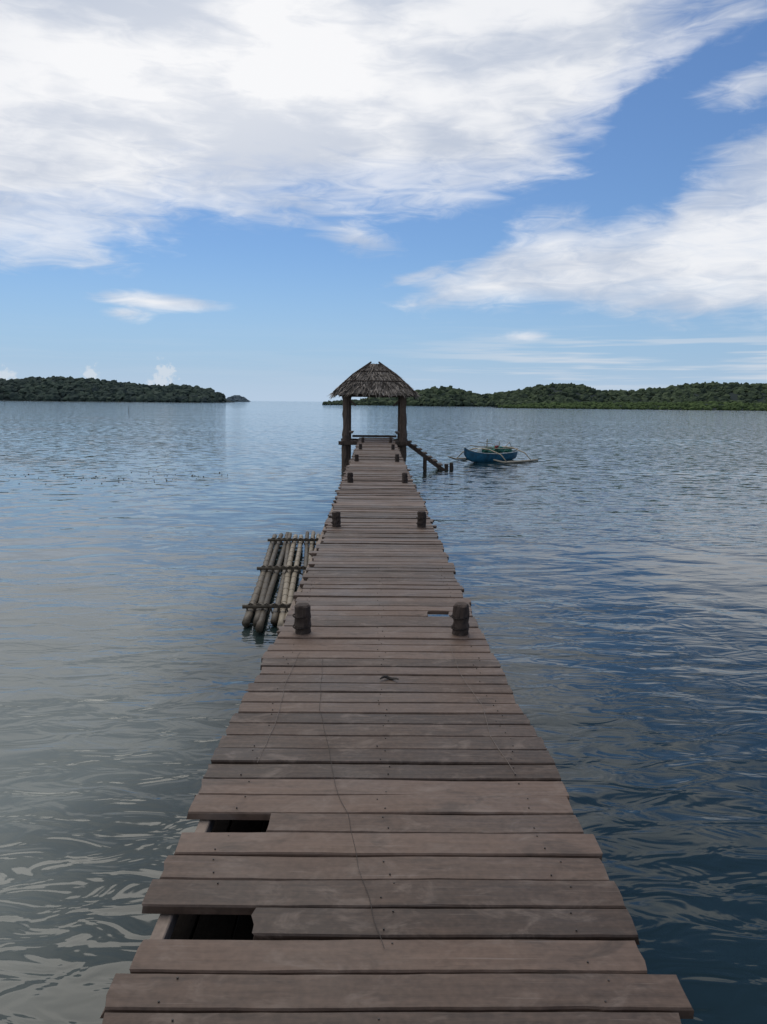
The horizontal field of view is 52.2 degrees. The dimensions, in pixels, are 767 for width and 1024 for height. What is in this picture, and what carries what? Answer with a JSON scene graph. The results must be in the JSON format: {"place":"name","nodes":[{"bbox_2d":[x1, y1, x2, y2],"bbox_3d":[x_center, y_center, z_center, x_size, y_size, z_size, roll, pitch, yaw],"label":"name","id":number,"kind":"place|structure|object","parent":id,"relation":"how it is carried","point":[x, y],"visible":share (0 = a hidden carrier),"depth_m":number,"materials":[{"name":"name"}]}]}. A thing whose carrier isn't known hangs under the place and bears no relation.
{"place":"outdoors","nodes":[
{"label":"outdoors","id":0,"kind":"place"},
{"bbox_2d":[0,376,235,402],"bbox_3d":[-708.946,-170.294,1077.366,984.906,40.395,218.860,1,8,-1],"label":"forested island","id":1,"kind":"structure","parent":0,"point":[54,388],"depth_m":1007.71,"materials":[{"name":"green plant"}]},
{"bbox_2d":[0,400,766,1023],"bbox_3d":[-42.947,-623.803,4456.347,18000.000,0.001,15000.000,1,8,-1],"label":"water","id":2,"kind":"structure","parent":0,"point":[610,574],"depth_m":10.19,"materials":[{"name":"blue liquid"}]},
{"bbox_2d":[9,469,227,483],"bbox_3d":[-11.244,-1.257,29.281,10.825,0.058,5.275,-4,9,-31],"label":"floating seaweed","id":3,"kind":"object","parent":2,"relation":"on","point":[123,478],"visible":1,"depth_m":29.65,"materials":[{"name":"plant"}]},
{"bbox_2d":[226,395,250,401],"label":"forested island","id":4,"kind":"structure","parent":2,"relation":"in","point":[236,398],"depth_m":1987.98,"materials":[{"name":"plant"}]},
{"bbox_2d":[242,531,319,632],"bbox_3d":[-1.539,0.931,13.480,1.202,0.262,7.238,0,8,-4],"label":"bamboo raft","id":5,"kind":"object","parent":2,"relation":"on","point":[264,591],"visible":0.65,"depth_m":12.54,"materials":[{"name":"wood"}]},
{"bbox_2d":[100,437,693,1023],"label":"wooden pier","id":6,"kind":"structure","parent":2,"relation":"in","point":[494,893],"depth_m":2.93,"materials":[{"name":"brown wood"}]},
{"bbox_2d":[257,652,299,762],"bbox_3d":[-0.568,1.038,4.382,0.025,0.002,1.600,1,8,0],"label":"fishing line","id":7,"kind":"object","parent":6,"relation":"on","point":[279,709],"visible":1,"depth_m":4.21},
{"bbox_2d":[319,660,383,946],"bbox_3d":[-0.234,1.135,3.722,0.080,0.002,2.755,-1,8,-8],"label":"fishing line","id":8,"kind":"object","parent":6,"relation":"on","point":[350,826],"visible":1,"depth_m":3.00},
{"bbox_2d":[329,362,419,469],"bbox_3d":[-0.417,-3.788,35.116,4.090,5.828,4.102,1,8,-1],"label":"thatched gazebo","id":9,"kind":"object","parent":6,"relation":"on","point":[380,379],"visible":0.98,"depth_m":33.71,"materials":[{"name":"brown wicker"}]},
{"bbox_2d":[407,440,444,469],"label":"wooden steps","id":10,"kind":"structure","parent":6,"relation":"attached to","point":[426,458],"depth_m":34.35,"materials":[{"name":"brown wood"}]},
{"bbox_2d":[449,644,514,772],"bbox_3d":[0.515,1.041,4.443,0.040,0.002,1.904,0,8,-4],"label":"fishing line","id":11,"kind":"object","parent":6,"relation":"on","point":[484,713],"visible":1,"depth_m":4.14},
{"bbox_2d":[448,439,538,462],"bbox_3d":[5.536,-3.148,40.200,3.150,1.240,4.904,8,11,43],"label":"outrigger boat","id":12,"kind":"object","parent":2,"relation":"on","point":[501,454],"visible":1,"depth_m":39.78,"materials":[{"name":"blue paint"}]},
{"bbox_2d":[0,0,766,401],"label":"sky","id":13,"kind":"structure","parent":0,"point":[254,200],"materials":[{"name":"blue"}]},
{"bbox_2d":[380,675,398,679],"bbox_3d":[0.037,0.996,4.687,0.115,0.027,0.049,2,8,9],"label":"driftwood twig","id":14,"kind":"object","parent":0,"point":[388,677],"visible":1,"depth_m":4.69,"materials":[{"name":"wood"}]},
{"bbox_2d":[322,381,766,406],"bbox_3d":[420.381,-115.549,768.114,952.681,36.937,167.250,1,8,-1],"label":"forested hills","id":15,"kind":"structure","parent":0,"point":[745,392],"depth_m":717.11,"materials":[{"name":"green plant"}]},
{"bbox_2d":[498,401,766,410],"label":"mangrove shore","id":16,"kind":"structure","parent":0,"point":[709,405],"depth_m":504.66,"materials":[{"name":"green plant"}]}
]}

